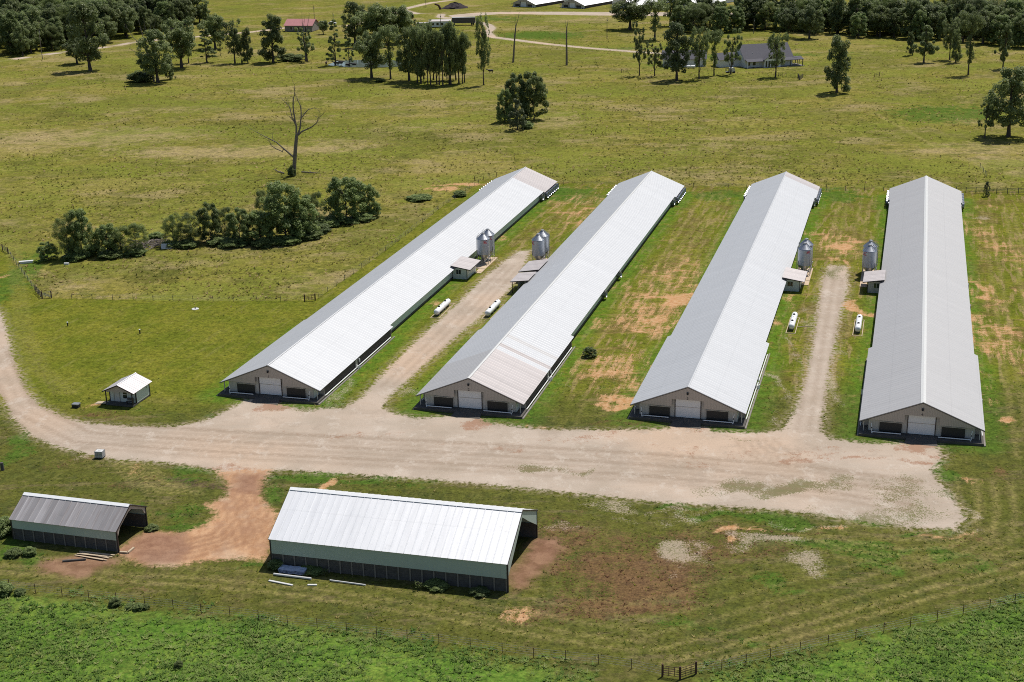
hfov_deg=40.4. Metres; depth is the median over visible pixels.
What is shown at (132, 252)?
bush
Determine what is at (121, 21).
woodland tree
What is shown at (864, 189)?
wire fence
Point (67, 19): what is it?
woodland tree
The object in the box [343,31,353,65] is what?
young tree
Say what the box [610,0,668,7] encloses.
chicken house
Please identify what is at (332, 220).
bush
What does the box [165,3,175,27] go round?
woodland tree
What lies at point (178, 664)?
weed clump
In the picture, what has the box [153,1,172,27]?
woodland tree
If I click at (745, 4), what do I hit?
woodland tree
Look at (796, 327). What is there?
tank bed frame
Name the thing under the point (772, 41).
oak tree
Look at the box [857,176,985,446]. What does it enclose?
chicken house
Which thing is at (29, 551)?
weed clump
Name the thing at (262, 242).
bush
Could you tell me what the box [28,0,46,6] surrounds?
woodland tree
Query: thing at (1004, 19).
woodland tree
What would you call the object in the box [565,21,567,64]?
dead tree
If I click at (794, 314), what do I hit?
propane tank
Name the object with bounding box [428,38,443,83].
grove tree
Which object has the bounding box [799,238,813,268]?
feed silo
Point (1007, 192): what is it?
pipe fence
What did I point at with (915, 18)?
woodland tree
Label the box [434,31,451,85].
grove tree
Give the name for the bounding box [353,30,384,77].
oak tree
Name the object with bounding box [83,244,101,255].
bush
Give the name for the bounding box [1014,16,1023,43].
woodland tree
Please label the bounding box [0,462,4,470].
gate post
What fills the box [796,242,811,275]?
feed silo
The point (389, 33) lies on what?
oak tree
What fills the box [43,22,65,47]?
woodland tree
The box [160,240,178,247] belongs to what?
weed clump
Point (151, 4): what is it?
woodland tree
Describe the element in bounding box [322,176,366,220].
hedgerow tree
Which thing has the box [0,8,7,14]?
woodland tree
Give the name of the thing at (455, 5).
manure heap
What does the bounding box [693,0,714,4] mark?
woodland tree
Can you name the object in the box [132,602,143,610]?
weed clump
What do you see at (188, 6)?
woodland tree
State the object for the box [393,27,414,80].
oak tree
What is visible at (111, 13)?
woodland tree
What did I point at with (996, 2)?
woodland tree
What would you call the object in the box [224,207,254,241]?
hedgerow bush
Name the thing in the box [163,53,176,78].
oak tree
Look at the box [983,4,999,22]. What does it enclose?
woodland tree
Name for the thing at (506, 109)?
pasture tree
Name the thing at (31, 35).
woodland tree
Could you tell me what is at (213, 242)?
bush
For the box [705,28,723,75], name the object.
oak tree
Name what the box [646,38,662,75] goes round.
oak tree
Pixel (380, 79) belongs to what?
bush
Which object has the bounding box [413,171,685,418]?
chicken house
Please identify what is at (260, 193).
hedgerow tree
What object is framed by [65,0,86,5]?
woodland tree
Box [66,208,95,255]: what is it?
hedgerow tree
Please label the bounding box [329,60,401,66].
pond water
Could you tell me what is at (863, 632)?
wire fence
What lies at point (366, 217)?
bush
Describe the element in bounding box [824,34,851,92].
oak tree
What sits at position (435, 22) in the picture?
mobile home
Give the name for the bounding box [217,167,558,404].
chicken house
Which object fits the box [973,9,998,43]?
oak tree
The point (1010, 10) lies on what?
woodland tree
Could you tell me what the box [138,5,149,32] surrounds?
woodland tree
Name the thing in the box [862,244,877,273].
feed silo
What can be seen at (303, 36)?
dead snag
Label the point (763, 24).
woodland tree
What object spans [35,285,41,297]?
board fence
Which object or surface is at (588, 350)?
weed clump
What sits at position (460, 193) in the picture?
bush
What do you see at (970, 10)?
woodland tree
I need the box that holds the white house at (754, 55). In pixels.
[713,42,804,68]
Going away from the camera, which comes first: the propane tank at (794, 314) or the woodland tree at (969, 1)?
the propane tank at (794, 314)
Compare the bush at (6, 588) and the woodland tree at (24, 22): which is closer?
the bush at (6, 588)
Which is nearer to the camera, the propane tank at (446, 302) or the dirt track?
the dirt track
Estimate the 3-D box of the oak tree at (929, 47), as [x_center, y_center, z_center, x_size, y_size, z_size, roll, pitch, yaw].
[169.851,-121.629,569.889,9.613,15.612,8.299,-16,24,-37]
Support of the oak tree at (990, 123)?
on the ground at (86, 356)
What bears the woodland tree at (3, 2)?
on the ground at (86, 356)
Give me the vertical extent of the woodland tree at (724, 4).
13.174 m
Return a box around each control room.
[450,256,480,278]
[518,259,547,281]
[782,267,807,291]
[863,270,885,292]
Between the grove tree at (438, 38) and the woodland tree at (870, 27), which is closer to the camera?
the grove tree at (438, 38)
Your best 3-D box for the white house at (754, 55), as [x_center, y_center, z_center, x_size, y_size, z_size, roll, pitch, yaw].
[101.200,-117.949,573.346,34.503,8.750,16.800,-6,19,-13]
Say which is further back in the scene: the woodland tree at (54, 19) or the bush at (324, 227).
the woodland tree at (54, 19)
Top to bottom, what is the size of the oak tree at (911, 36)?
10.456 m
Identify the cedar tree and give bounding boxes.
[507,99,526,129]
[983,182,990,196]
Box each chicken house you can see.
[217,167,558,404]
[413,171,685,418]
[511,0,567,7]
[559,0,618,8]
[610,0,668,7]
[627,171,821,428]
[684,0,733,5]
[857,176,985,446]
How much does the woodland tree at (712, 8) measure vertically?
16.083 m
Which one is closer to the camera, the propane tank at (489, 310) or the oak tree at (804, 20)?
the propane tank at (489, 310)
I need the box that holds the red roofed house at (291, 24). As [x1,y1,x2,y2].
[283,19,318,31]
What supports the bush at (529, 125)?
on the ground at (86, 356)
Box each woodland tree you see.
[0,0,9,8]
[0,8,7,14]
[0,9,22,53]
[1,0,24,11]
[10,24,30,55]
[15,19,32,51]
[17,3,31,20]
[20,5,41,13]
[20,7,46,49]
[21,0,35,4]
[21,24,40,52]
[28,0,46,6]
[35,7,63,39]
[37,0,63,8]
[42,26,60,50]
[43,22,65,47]
[45,16,64,41]
[46,6,67,39]
[52,4,65,31]
[60,9,68,40]
[64,15,84,40]
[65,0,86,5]
[65,1,93,36]
[85,0,110,37]
[93,0,109,34]
[93,15,117,42]
[94,3,122,39]
[106,0,117,30]
[113,0,136,34]
[115,6,138,37]
[117,3,135,35]
[121,0,137,24]
[127,2,141,30]
[136,8,152,28]
[138,0,156,27]
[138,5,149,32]
[147,0,174,22]
[147,15,162,31]
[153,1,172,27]
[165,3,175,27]
[172,0,189,23]
[175,0,196,25]
[190,0,210,22]
[201,3,208,20]
[669,5,691,31]
[677,0,691,11]
[682,2,702,23]
[684,4,707,31]
[692,2,713,28]
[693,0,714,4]
[700,0,721,27]
[710,6,730,31]
[719,2,727,15]
[724,5,745,30]
[732,0,746,30]
[733,0,751,20]
[741,0,770,28]
[754,1,775,29]
[766,0,787,26]
[772,6,789,31]
[775,0,800,29]
[792,0,809,31]
[798,0,831,29]
[805,0,825,26]
[808,15,825,33]
[823,0,846,28]
[826,0,850,32]
[828,0,844,33]
[843,0,872,32]
[849,12,861,35]
[850,12,867,37]
[866,0,899,33]
[867,5,890,35]
[869,5,892,36]
[885,0,903,33]
[885,7,905,36]
[896,7,909,34]
[897,0,927,37]
[910,3,939,27]
[911,9,931,40]
[918,0,934,6]
[918,3,946,34]
[934,12,946,39]
[936,5,953,34]
[945,0,956,14]
[947,0,965,36]
[952,11,970,41]
[961,0,980,7]
[962,4,978,35]
[966,3,975,36]
[969,10,979,39]
[971,0,993,13]
[979,18,995,42]
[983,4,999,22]
[987,14,1012,44]
[989,0,1006,7]
[998,0,1023,30]
[998,8,1016,29]
[1007,12,1023,46]
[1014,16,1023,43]
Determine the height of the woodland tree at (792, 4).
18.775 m
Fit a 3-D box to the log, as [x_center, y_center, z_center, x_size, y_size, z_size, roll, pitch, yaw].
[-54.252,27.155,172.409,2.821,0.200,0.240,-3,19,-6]
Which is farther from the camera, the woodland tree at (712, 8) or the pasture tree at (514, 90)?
the woodland tree at (712, 8)
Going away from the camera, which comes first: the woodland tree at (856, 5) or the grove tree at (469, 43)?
the grove tree at (469, 43)
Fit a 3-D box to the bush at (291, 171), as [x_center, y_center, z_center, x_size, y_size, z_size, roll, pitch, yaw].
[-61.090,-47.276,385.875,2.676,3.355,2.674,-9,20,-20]
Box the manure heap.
[442,2,467,8]
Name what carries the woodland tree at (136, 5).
on the ground at (86, 356)
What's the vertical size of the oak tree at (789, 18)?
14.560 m
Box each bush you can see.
[0,516,11,537]
[0,580,14,596]
[14,588,25,596]
[36,241,58,261]
[51,211,80,254]
[61,251,89,261]
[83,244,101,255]
[91,223,119,254]
[97,249,123,258]
[107,225,134,252]
[122,222,148,253]
[123,247,147,256]
[126,70,155,82]
[148,231,163,238]
[161,212,182,240]
[174,211,203,243]
[175,239,199,248]
[196,201,222,240]
[206,236,228,246]
[216,206,236,236]
[217,237,251,248]
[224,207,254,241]
[242,210,274,240]
[251,237,276,247]
[271,235,301,245]
[278,53,304,61]
[287,165,295,176]
[296,229,323,240]
[308,192,326,224]
[311,223,331,233]
[316,215,344,226]
[339,216,362,224]
[350,211,375,222]
[374,78,385,81]
[406,193,432,201]
[452,190,466,196]
[520,121,533,128]
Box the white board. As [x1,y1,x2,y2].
[268,580,292,585]
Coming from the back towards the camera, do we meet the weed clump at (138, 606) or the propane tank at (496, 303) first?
the propane tank at (496, 303)
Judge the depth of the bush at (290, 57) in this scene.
617.80 m
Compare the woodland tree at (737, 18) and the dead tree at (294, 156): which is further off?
the woodland tree at (737, 18)
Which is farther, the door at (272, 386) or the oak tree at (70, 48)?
the oak tree at (70, 48)
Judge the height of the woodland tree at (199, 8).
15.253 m
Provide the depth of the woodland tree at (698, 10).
685.48 m
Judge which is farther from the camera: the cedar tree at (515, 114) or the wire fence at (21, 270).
the cedar tree at (515, 114)
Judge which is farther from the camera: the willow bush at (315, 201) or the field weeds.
the willow bush at (315, 201)
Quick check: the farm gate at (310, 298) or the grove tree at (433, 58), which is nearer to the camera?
the farm gate at (310, 298)
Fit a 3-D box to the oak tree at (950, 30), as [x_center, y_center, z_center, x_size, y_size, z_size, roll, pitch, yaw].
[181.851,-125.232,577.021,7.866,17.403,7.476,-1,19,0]
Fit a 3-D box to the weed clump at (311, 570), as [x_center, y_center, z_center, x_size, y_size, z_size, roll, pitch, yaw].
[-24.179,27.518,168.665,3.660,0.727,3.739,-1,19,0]
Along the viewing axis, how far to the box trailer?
743.75 m
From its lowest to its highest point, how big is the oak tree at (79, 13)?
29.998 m
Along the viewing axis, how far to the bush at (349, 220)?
332.74 m
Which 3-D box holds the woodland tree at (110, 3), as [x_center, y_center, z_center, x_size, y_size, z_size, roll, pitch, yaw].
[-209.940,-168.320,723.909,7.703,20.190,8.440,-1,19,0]
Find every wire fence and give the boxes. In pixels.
[5,579,660,672]
[8,249,34,289]
[51,293,303,301]
[318,179,478,294]
[563,181,883,190]
[698,593,1023,670]
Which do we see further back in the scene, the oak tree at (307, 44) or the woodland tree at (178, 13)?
the woodland tree at (178, 13)
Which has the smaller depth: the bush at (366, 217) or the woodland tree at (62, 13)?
the bush at (366, 217)
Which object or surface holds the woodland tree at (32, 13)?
on the ground at (86, 356)
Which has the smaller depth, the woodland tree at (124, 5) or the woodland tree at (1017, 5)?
the woodland tree at (1017, 5)
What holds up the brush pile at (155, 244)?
on the ground at (86, 356)
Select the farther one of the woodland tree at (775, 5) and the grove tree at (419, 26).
the woodland tree at (775, 5)
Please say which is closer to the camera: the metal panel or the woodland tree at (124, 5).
the metal panel
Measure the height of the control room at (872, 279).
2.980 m
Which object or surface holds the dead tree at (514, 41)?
on the ground at (86, 356)
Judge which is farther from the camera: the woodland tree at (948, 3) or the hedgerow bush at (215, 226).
the woodland tree at (948, 3)
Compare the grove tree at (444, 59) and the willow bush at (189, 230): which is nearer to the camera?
the willow bush at (189, 230)
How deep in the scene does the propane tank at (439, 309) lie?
263.44 m
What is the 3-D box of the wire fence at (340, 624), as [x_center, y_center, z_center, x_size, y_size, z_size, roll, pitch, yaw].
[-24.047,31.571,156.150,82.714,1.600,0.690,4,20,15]
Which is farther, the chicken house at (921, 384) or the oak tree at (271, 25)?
the oak tree at (271, 25)
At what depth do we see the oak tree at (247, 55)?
611.54 m
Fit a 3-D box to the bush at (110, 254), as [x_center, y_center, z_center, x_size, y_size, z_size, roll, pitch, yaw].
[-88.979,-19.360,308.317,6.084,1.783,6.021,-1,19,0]
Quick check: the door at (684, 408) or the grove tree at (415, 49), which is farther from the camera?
the grove tree at (415, 49)
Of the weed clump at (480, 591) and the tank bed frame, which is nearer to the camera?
the weed clump at (480, 591)
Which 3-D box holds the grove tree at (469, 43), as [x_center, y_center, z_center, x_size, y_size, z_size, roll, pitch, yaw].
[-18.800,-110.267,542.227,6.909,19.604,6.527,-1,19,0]
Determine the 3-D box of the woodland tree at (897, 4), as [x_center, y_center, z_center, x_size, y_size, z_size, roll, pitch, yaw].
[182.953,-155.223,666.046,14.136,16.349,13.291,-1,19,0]
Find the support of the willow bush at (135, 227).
on the ground at (86, 356)
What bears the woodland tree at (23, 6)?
on the ground at (86, 356)
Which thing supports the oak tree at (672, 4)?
on the ground at (86, 356)
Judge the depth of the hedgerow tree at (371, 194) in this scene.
336.44 m
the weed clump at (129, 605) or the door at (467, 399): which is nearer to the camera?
the weed clump at (129, 605)
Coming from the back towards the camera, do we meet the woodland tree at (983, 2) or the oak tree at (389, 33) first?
the woodland tree at (983, 2)
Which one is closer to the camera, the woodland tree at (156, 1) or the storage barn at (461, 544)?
the storage barn at (461, 544)
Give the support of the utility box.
on the ground at (86, 356)
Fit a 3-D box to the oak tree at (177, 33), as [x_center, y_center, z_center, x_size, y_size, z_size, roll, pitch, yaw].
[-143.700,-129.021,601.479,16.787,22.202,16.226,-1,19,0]
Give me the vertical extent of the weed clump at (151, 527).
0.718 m
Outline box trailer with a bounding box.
[452,17,474,24]
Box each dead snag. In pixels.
[125,20,156,81]
[301,12,308,61]
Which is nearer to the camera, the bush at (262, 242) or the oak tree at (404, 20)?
the bush at (262, 242)
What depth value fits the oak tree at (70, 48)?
623.48 m
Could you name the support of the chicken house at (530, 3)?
on the ground at (86, 356)
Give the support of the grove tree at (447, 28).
on the ground at (86, 356)
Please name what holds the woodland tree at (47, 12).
on the ground at (86, 356)
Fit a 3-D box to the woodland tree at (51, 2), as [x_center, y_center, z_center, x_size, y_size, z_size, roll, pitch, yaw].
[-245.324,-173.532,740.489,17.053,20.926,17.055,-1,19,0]
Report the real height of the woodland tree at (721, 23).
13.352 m
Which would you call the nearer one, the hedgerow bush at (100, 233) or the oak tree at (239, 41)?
the hedgerow bush at (100, 233)
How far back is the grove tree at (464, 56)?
538.03 m
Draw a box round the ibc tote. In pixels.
[94,449,105,458]
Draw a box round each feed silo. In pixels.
[476,232,490,263]
[481,228,494,260]
[532,233,545,260]
[539,229,549,258]
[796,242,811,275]
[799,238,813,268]
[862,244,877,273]
[863,240,878,268]
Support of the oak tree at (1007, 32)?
on the ground at (86, 356)
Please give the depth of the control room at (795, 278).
273.59 m
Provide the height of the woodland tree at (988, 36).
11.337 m
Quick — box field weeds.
[0,584,1023,681]
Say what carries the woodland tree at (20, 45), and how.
on the ground at (86, 356)
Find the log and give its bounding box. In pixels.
[62,558,85,561]
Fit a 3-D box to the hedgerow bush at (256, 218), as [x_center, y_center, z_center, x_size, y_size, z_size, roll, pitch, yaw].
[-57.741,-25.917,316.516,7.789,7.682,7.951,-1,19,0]
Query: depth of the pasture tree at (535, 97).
457.87 m
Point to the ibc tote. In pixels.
(100, 453)
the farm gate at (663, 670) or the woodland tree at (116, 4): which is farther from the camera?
the woodland tree at (116, 4)
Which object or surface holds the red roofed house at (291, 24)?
on the ground at (86, 356)
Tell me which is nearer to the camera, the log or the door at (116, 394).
the log
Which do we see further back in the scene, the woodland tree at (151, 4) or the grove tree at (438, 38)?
the woodland tree at (151, 4)
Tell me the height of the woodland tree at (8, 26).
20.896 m
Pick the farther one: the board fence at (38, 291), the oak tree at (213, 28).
the oak tree at (213, 28)
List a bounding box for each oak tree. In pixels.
[61,37,85,63]
[65,1,109,70]
[135,28,175,82]
[161,17,196,67]
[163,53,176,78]
[196,13,227,48]
[216,40,222,55]
[221,18,242,62]
[234,35,244,56]
[241,27,253,62]
[257,14,286,62]
[294,27,314,61]
[317,20,328,34]
[340,0,366,43]
[350,2,397,34]
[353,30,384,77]
[375,24,399,78]
[381,4,413,35]
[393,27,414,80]
[407,11,415,28]
[408,22,429,83]
[474,12,491,84]
[609,0,650,29]
[632,21,646,75]
[643,0,669,37]
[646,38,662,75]
[661,21,693,80]
[663,0,678,25]
[690,26,709,78]
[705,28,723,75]
[723,28,742,74]
[767,32,789,76]
[776,7,798,35]
[795,1,824,38]
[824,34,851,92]
[906,31,914,54]
[912,25,939,62]
[942,18,960,59]
[951,29,962,62]
[959,10,984,74]
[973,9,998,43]
[977,101,997,137]
[982,65,1023,136]
[994,24,1012,68]
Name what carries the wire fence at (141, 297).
on the ground at (86, 356)
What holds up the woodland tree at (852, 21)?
on the ground at (86, 356)
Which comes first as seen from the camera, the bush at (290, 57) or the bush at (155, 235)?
the bush at (155, 235)
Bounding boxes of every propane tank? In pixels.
[434,304,444,315]
[441,298,450,309]
[485,305,494,316]
[492,299,500,310]
[788,318,795,329]
[791,312,797,323]
[855,320,861,332]
[856,314,862,321]
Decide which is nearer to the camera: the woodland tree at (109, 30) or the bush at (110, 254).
the bush at (110, 254)
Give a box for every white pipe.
[273,573,311,579]
[330,579,365,585]
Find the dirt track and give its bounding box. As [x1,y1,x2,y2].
[120,469,276,565]
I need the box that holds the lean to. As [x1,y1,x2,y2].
[510,272,535,292]
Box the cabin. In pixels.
[95,372,151,406]
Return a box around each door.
[114,392,120,401]
[259,377,281,394]
[458,390,481,408]
[675,399,700,418]
[907,415,935,434]
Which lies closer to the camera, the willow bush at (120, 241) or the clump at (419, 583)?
the clump at (419, 583)
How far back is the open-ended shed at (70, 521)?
176.45 m
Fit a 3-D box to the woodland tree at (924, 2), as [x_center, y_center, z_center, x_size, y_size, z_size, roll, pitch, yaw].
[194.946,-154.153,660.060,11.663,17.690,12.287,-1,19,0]
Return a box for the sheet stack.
[278,564,306,574]
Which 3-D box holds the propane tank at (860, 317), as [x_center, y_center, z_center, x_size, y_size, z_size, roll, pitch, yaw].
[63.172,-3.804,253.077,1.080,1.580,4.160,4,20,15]
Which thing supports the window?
in the cabin
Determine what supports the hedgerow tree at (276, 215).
on the ground at (86, 356)
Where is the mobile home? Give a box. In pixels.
[429,19,450,26]
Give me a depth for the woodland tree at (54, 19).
681.96 m
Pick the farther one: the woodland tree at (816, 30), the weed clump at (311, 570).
the woodland tree at (816, 30)
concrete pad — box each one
[475,257,497,273]
[799,268,812,285]
[859,269,873,286]
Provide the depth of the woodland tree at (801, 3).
679.08 m
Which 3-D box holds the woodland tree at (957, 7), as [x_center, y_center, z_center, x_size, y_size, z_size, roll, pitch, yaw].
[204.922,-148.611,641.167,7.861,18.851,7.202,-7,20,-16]
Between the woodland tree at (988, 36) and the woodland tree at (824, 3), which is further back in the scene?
the woodland tree at (824, 3)
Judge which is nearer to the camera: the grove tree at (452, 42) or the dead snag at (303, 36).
the grove tree at (452, 42)
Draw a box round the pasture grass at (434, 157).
[0,15,1023,300]
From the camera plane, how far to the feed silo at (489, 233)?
298.08 m
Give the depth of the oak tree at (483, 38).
532.07 m
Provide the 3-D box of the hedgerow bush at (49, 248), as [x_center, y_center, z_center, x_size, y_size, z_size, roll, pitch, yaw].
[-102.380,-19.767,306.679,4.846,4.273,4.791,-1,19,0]
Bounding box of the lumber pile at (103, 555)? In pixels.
[74,551,114,560]
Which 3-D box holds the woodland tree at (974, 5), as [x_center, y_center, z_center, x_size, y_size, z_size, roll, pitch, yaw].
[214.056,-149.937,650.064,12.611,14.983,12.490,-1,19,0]
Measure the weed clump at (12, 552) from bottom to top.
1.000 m
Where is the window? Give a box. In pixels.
[122,392,127,398]
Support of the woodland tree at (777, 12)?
on the ground at (86, 356)
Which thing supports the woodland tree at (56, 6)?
on the ground at (86, 356)
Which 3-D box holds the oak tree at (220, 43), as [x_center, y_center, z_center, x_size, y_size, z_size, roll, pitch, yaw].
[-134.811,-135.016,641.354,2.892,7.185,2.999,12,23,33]
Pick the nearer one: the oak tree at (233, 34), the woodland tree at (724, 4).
the oak tree at (233, 34)
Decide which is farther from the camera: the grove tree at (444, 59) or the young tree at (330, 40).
the young tree at (330, 40)
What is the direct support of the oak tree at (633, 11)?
on the ground at (86, 356)
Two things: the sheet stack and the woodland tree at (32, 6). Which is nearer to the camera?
the sheet stack
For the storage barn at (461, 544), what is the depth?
167.11 m
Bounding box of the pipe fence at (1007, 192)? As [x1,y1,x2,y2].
[956,186,1023,193]
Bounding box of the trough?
[19,260,32,263]
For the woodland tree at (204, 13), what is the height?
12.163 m
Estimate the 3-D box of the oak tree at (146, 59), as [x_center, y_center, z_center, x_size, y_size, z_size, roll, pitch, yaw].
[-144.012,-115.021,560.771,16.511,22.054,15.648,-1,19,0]
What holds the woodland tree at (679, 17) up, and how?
on the ground at (86, 356)
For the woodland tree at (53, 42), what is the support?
on the ground at (86, 356)
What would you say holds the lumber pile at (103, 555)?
on the ground at (86, 356)
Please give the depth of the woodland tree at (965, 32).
630.08 m
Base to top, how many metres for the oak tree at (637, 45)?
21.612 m
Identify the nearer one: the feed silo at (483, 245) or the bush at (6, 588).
the bush at (6, 588)
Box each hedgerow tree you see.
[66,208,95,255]
[253,189,269,228]
[259,180,308,238]
[285,194,320,235]
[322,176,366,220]
[357,183,381,216]
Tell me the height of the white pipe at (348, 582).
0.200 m
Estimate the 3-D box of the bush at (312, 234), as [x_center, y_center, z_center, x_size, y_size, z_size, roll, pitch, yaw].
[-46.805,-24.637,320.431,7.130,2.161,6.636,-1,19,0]
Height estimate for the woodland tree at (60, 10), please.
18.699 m
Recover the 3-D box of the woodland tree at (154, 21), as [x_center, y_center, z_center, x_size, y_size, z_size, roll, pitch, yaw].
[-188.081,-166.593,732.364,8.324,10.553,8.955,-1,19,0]
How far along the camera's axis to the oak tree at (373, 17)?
656.02 m
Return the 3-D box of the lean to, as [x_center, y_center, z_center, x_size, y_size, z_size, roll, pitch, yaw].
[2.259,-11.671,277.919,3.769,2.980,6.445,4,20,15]
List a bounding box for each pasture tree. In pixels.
[495,88,513,121]
[504,72,525,117]
[518,71,548,119]
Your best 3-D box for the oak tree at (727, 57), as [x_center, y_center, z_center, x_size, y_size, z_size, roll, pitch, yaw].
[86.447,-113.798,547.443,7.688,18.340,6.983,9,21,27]
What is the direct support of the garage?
on the ground at (86, 356)
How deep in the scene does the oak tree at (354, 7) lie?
669.51 m
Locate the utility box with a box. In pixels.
[71,402,80,407]
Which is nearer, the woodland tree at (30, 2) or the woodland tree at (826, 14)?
the woodland tree at (826, 14)
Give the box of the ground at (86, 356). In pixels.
[0,0,1023,681]
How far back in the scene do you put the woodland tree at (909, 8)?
643.84 m
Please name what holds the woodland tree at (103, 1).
on the ground at (86, 356)
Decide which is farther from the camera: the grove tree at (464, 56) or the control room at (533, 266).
the grove tree at (464, 56)
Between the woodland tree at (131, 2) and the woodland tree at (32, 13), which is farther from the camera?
the woodland tree at (131, 2)
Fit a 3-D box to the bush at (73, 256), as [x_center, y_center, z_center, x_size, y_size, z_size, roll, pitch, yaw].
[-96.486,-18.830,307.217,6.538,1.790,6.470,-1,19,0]
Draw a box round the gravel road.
[0,0,965,528]
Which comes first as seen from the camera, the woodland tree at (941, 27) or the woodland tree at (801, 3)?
the woodland tree at (941, 27)
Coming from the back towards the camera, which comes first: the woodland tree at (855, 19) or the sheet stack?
the woodland tree at (855, 19)
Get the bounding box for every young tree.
[197,26,216,62]
[325,19,341,65]
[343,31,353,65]
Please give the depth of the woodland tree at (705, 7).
692.88 m
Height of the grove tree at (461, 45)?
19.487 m
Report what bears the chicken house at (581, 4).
on the ground at (86, 356)
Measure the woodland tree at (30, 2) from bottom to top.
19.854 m
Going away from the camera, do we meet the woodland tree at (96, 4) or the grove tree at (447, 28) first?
the grove tree at (447, 28)
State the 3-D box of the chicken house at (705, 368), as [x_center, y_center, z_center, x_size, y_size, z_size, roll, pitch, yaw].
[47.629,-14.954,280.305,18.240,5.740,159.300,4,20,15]
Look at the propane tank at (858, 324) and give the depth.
248.58 m
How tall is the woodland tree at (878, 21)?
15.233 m
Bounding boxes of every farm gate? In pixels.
[304,293,315,300]
[661,663,680,679]
[679,661,696,676]
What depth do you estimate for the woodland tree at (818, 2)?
675.17 m
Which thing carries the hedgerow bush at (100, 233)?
on the ground at (86, 356)
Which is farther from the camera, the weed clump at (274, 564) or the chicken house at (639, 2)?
the chicken house at (639, 2)
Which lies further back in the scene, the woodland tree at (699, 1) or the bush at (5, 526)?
the woodland tree at (699, 1)
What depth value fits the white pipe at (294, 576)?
167.05 m
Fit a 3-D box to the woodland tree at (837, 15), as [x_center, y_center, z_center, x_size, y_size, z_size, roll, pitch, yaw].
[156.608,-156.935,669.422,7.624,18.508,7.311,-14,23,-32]
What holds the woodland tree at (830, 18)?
on the ground at (86, 356)
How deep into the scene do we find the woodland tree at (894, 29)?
651.07 m
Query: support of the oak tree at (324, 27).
on the ground at (86, 356)
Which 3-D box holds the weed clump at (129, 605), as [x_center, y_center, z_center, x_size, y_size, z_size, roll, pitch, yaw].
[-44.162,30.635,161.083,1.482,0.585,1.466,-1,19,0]
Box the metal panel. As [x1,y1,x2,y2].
[161,243,173,248]
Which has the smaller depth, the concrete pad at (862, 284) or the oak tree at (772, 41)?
the concrete pad at (862, 284)
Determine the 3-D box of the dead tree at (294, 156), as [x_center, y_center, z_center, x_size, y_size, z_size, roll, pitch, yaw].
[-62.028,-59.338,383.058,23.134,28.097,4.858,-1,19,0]
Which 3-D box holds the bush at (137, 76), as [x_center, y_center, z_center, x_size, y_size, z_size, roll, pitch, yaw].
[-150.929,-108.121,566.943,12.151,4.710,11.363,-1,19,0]
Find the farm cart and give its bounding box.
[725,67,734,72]
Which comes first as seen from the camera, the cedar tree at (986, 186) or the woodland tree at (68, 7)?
the cedar tree at (986, 186)
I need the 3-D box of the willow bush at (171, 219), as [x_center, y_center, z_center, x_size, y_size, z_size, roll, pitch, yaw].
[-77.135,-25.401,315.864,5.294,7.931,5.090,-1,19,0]
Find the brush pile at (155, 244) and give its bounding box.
[119,238,166,249]
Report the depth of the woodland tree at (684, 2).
712.10 m
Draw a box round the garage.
[661,50,706,66]
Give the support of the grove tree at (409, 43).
on the ground at (86, 356)
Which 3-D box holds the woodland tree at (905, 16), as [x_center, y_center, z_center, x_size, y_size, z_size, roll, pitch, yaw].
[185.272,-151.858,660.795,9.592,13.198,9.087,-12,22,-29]
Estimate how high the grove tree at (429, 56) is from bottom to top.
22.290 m
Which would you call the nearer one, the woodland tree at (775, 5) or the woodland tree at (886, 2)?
the woodland tree at (886, 2)
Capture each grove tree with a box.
[406,27,418,82]
[409,41,428,79]
[413,19,431,78]
[420,24,431,84]
[421,28,437,84]
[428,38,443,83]
[429,27,444,84]
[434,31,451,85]
[440,20,458,84]
[440,31,456,84]
[452,28,467,82]
[454,34,468,83]
[458,34,471,82]
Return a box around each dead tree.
[246,77,325,175]
[512,12,519,62]
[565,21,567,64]
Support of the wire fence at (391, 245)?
on the ground at (86, 356)
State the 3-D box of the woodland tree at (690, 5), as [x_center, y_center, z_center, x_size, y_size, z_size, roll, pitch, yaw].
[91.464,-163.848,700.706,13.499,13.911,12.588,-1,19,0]
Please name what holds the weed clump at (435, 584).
on the ground at (86, 356)
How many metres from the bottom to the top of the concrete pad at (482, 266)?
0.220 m
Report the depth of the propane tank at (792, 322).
250.91 m
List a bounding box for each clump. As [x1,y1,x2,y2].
[3,547,21,558]
[22,546,36,555]
[108,597,121,607]
[124,602,135,609]
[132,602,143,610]
[143,603,149,609]
[144,523,159,531]
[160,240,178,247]
[174,660,182,667]
[267,558,283,569]
[300,565,324,576]
[415,581,421,587]
[422,577,449,591]
[469,585,490,597]
[582,346,596,357]
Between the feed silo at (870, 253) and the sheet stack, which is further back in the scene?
the feed silo at (870, 253)
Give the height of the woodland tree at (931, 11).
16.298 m
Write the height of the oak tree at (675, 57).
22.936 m
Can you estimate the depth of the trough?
305.05 m
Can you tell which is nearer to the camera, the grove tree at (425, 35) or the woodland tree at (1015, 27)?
the grove tree at (425, 35)
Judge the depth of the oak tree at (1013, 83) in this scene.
412.82 m

